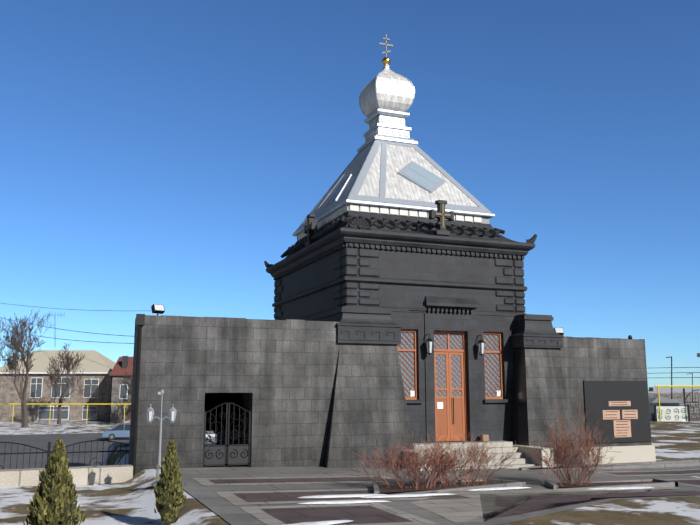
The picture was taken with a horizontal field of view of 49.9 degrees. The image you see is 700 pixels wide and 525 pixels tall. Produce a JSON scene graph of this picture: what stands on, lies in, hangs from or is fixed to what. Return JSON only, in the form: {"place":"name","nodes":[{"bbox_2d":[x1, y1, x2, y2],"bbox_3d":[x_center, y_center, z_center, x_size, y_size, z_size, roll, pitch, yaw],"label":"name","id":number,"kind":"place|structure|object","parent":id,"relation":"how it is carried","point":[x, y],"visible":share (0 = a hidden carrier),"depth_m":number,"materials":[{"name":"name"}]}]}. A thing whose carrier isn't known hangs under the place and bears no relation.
{"place":"outdoors","nodes":[
{"label":"outdoors","id":0,"kind":"place"},
{"bbox_2d":[0,433,129,469],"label":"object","id":1,"kind":"structure","parent":0,"point":[40,441],"depth_m":62.14,"materials":[{"name":"concrete"}]},
{"bbox_2d":[102,424,129,439],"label":"blue sedan car","id":2,"kind":"object","parent":1,"relation":"on","point":[119,430],"visible":0.58,"depth_m":71.33,"materials":[{"name":"blue paint"}]},
{"bbox_2d":[0,390,699,524],"bbox_3d":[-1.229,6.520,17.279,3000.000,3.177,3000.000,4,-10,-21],"label":"ground","id":3,"kind":"structure","parent":0,"point":[132,501],"depth_m":14.94,"materials":[{"name":"white snow"}]},
{"bbox_2d":[0,310,53,426],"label":"bare tree","id":4,"kind":"object","parent":3,"relation":"on","point":[12,362],"visible":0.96,"depth_m":99.58,"materials":[{"name":"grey plant"}]},
{"bbox_2d":[23,438,85,524],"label":"thuja conifer","id":5,"kind":"object","parent":3,"relation":"on","point":[55,497],"visible":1,"depth_m":10.08,"materials":[{"name":"green plant"}]},
{"bbox_2d":[0,403,130,423],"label":"gas pipe","id":6,"kind":"object","parent":3,"relation":"on","point":[13,404],"visible":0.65,"depth_m":104.60,"materials":[{"name":"yellow metal"}]},
{"bbox_2d":[0,350,132,422],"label":"houses","id":7,"kind":"structure","parent":3,"relation":"on","point":[106,371],"depth_m":119.43,"materials":[{"name":"beige brick"}]},
{"bbox_2d":[0,303,133,343],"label":"power lines","id":8,"kind":"object","parent":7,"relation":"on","point":[64,329],"visible":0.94,"depth_m":90.52,"materials":[{"name":"black metal"}]},
{"bbox_2d":[30,377,130,419],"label":"house windows","id":9,"kind":"structure","parent":7,"relation":"in","point":[36,387],"depth_m":119.06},
{"bbox_2d":[0,465,132,486],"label":"kerb wall","id":10,"kind":"structure","parent":3,"relation":"on","point":[94,475],"depth_m":17.89,"materials":[{"name":"concrete"}]},
{"bbox_2d":[0,440,128,469],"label":"fence","id":11,"kind":"object","parent":10,"relation":"on","point":[48,452],"visible":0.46,"depth_m":19.86,"materials":[{"name":"black metal"}]},
{"bbox_2d":[42,343,98,423],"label":"bare tree","id":12,"kind":"object","parent":3,"relation":"on","point":[67,364],"visible":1,"depth_m":108.69,"materials":[{"name":"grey plant"}]},
{"bbox_2d":[117,360,132,397],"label":"bare tree","id":13,"kind":"object","parent":3,"relation":"on","point":[125,381],"visible":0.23,"depth_m":103.89,"materials":[{"name":"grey plant"}]},
{"bbox_2d":[146,389,176,486],"bbox_3d":[-4.032,3.716,16.014,0.672,2.010,0.216,0,-10,-2],"label":"lamp post","id":14,"kind":"object","parent":3,"relation":"on","point":[171,410],"visible":0.96,"depth_m":16.04,"materials":[{"name":"grey metal"}]},
{"bbox_2d":[153,440,186,524],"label":"thuja conifer","id":15,"kind":"object","parent":3,"relation":"on","point":[169,497],"visible":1,"depth_m":12.16,"materials":[{"name":"green plant"}]},
{"bbox_2d":[204,401,241,444],"bbox_3d":[-4.432,5.087,23.071,1.630,1.620,3.960,5,-11,-27],"label":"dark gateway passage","id":16,"kind":"object","parent":3,"relation":"on","point":[208,406],"visible":0.15,"depth_m":22.06,"materials":[{"name":"black"}]},
{"bbox_2d":[322,306,413,467],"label":"pier","id":17,"kind":"structure","parent":3,"relation":"on","point":[368,405],"depth_m":21.22,"materials":[{"name":"grey stone"}]},
{"bbox_2d":[128,315,655,473],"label":"wing walls","id":18,"kind":"structure","parent":3,"relation":"on","point":[277,377],"depth_m":20.42,"materials":[{"name":"dark grey stone"}]},
{"bbox_2d":[203,403,251,466],"bbox_3d":[-3.228,4.542,19.807,1.280,1.687,0.060,4,-10,-21],"label":"wrought iron gate","id":19,"kind":"object","parent":18,"relation":"attached to","point":[236,454],"visible":0.98,"depth_m":19.78,"materials":[{"name":"black metal"}]},
{"bbox_2d":[131,304,631,475],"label":"wall fixtures","id":20,"kind":"object","parent":18,"relation":"on","point":[157,309],"depth_m":19.08,"materials":[{"name":"black metal"}]},
{"bbox_2d":[266,211,534,442],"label":"chapel building","id":21,"kind":"structure","parent":3,"relation":"on","point":[407,281],"depth_m":24.01,"materials":[{"name":"black stone"}]},
{"bbox_2d":[304,200,453,246],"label":"stone crosses","id":22,"kind":"object","parent":21,"relation":"attached to","point":[440,214],"visible":0.96,"depth_m":24.42,"materials":[{"name":"brown"}]},
{"bbox_2d":[281,214,504,257],"bbox_3d":[0.311,-1.045,25.975,4.630,0.455,9.026,18,-21,-62],"label":"chapel attic ornament","id":23,"kind":"object","parent":21,"relation":"on","point":[334,225],"visible":0.9,"depth_m":25.13,"materials":[{"name":"black stone"}]},
{"bbox_2d":[297,203,488,240],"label":"roof fascia","id":24,"kind":"structure","parent":21,"relation":"on","point":[391,211],"depth_m":25.59,"materials":[{"name":"white metal"}]},
{"bbox_2d":[292,64,494,235],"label":"roof","id":25,"kind":"structure","parent":21,"relation":"on","point":[392,164],"depth_m":27.20,"materials":[{"name":"silver metal"}]},
{"bbox_2d":[382,57,390,65],"bbox_3d":[1.416,-7.849,29.437,0.340,0.350,0.340,4,-10,-21],"label":"gold ball","id":26,"kind":"object","parent":25,"relation":"on","point":[386,60],"visible":0.81,"depth_m":29.32,"materials":[{"name":"gold metal"}]},
{"bbox_2d":[379,34,392,56],"bbox_3d":[1.416,-8.470,29.541,0.600,1.030,0.044,4,-10,-21],"label":"cross","id":27,"kind":"object","parent":26,"relation":"on","point":[385,44],"visible":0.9,"depth_m":29.54,"materials":[{"name":"silver metal"}]},
{"bbox_2d":[274,243,523,279],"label":"chapel dentils","id":28,"kind":"object","parent":21,"relation":"attached to","point":[366,246],"visible":0.94,"depth_m":24.60,"materials":[{"name":"black stone"}]},
{"bbox_2d":[274,247,524,319],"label":"corner quoins","id":29,"kind":"object","parent":21,"relation":"attached to","point":[362,263],"visible":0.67,"depth_m":23.52,"materials":[{"name":"black stone"}]},
{"bbox_2d":[264,217,536,267],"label":"roof ornaments","id":30,"kind":"object","parent":21,"relation":"on","point":[359,223],"visible":0.67,"depth_m":23.26},
{"bbox_2d":[397,329,503,440],"bbox_3d":[3.103,3.797,23.249,3.740,3.370,0.164,4,-10,-21],"label":"door and windows","id":31,"kind":"structure","parent":21,"relation":"in","point":[450,382],"depth_m":23.25,"materials":[{"name":"brown wood"}]},
{"bbox_2d":[424,333,484,355],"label":"wall lanterns","id":32,"kind":"object","parent":21,"relation":"attached to","point":[430,341],"depth_m":23.30,"materials":[{"name":"black metal"}]},
{"bbox_2d":[406,296,509,402],"bbox_3d":[3.187,2.682,23.221,3.900,3.240,0.380,4,-10,-21],"label":"door hood and sills","id":33,"kind":"object","parent":21,"relation":"attached to","point":[451,304],"visible":0.81,"depth_m":23.34,"materials":[{"name":"black stone"}]},
{"bbox_2d":[510,314,582,464],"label":"pier","id":34,"kind":"structure","parent":3,"relation":"on","point":[540,396],"depth_m":23.48,"materials":[{"name":"grey stone"}]},
{"bbox_2d":[647,353,699,401],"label":"utility poles","id":35,"kind":"object","parent":3,"relation":"on","point":[692,377],"visible":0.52,"depth_m":94.71,"materials":[{"name":"black metal"}]},
{"bbox_2d":[648,387,699,392],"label":"distant buildings","id":36,"kind":"structure","parent":3,"relation":"on","point":[666,389],"depth_m":498.66,"materials":[{"name":"grey"}]},
{"bbox_2d":[649,388,699,420],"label":"gate and kiosk","id":37,"kind":"structure","parent":3,"relation":"on","point":[672,410],"depth_m":55.35,"materials":[{"name":"black metal"}]},
{"bbox_2d":[655,386,699,421],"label":"gas pipe","id":38,"kind":"object","parent":3,"relation":"on","point":[659,398],"visible":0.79,"depth_m":55.13,"materials":[{"name":"yellow metal"}]},
{"bbox_2d":[0,0,699,389],"label":"sky","id":39,"kind":"structure","parent":0,"point":[162,152],"materials":[{"name":"blue"}]},
{"bbox_2d":[155,458,699,524],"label":"plaza paving","id":40,"kind":"structure","parent":0,"point":[239,495],"depth_m":15.02,"materials":[{"name":"grey stone"}]},
{"bbox_2d":[283,486,653,524],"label":"snow patches","id":41,"kind":"object","parent":40,"relation":"on","point":[330,522],"visible":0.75,"depth_m":14.39,"materials":[{"name":"white snow"}]},
{"bbox_2d":[402,434,553,470],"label":"entrance steps","id":42,"kind":"structure","parent":40,"relation":"on","point":[524,456],"depth_m":21.97,"materials":[{"name":"stone"}]},
{"bbox_2d":[372,459,699,494],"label":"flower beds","id":43,"kind":"object","parent":40,"relation":"on","point":[649,482],"visible":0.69,"depth_m":17.31,"materials":[{"name":"soil"}]},
{"bbox_2d":[347,429,479,489],"bbox_3d":[1.411,4.126,15.895,2.992,1.279,1.854,4,-10,-21],"label":"bare shrub","id":44,"kind":"object","parent":43,"relation":"on","point":[412,463],"visible":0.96,"depth_m":15.82,"materials":[{"name":"brown plant"}]},
{"bbox_2d":[416,432,517,485],"bbox_3d":[2.579,4.346,16.730,1.759,1.192,2.259,-9,-13,43],"label":"bare shrub","id":45,"kind":"object","parent":43,"relation":"on","point":[485,461],"visible":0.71,"depth_m":16.65,"materials":[{"name":"brown plant"}]},
{"bbox_2d":[524,402,619,485],"bbox_3d":[5.107,4.149,17.231,2.197,1.894,2.203,-2,-10,12],"label":"bare shrub","id":46,"kind":"object","parent":43,"relation":"on","point":[586,450],"visible":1,"depth_m":17.19,"materials":[{"name":"brown plant"}]}
]}

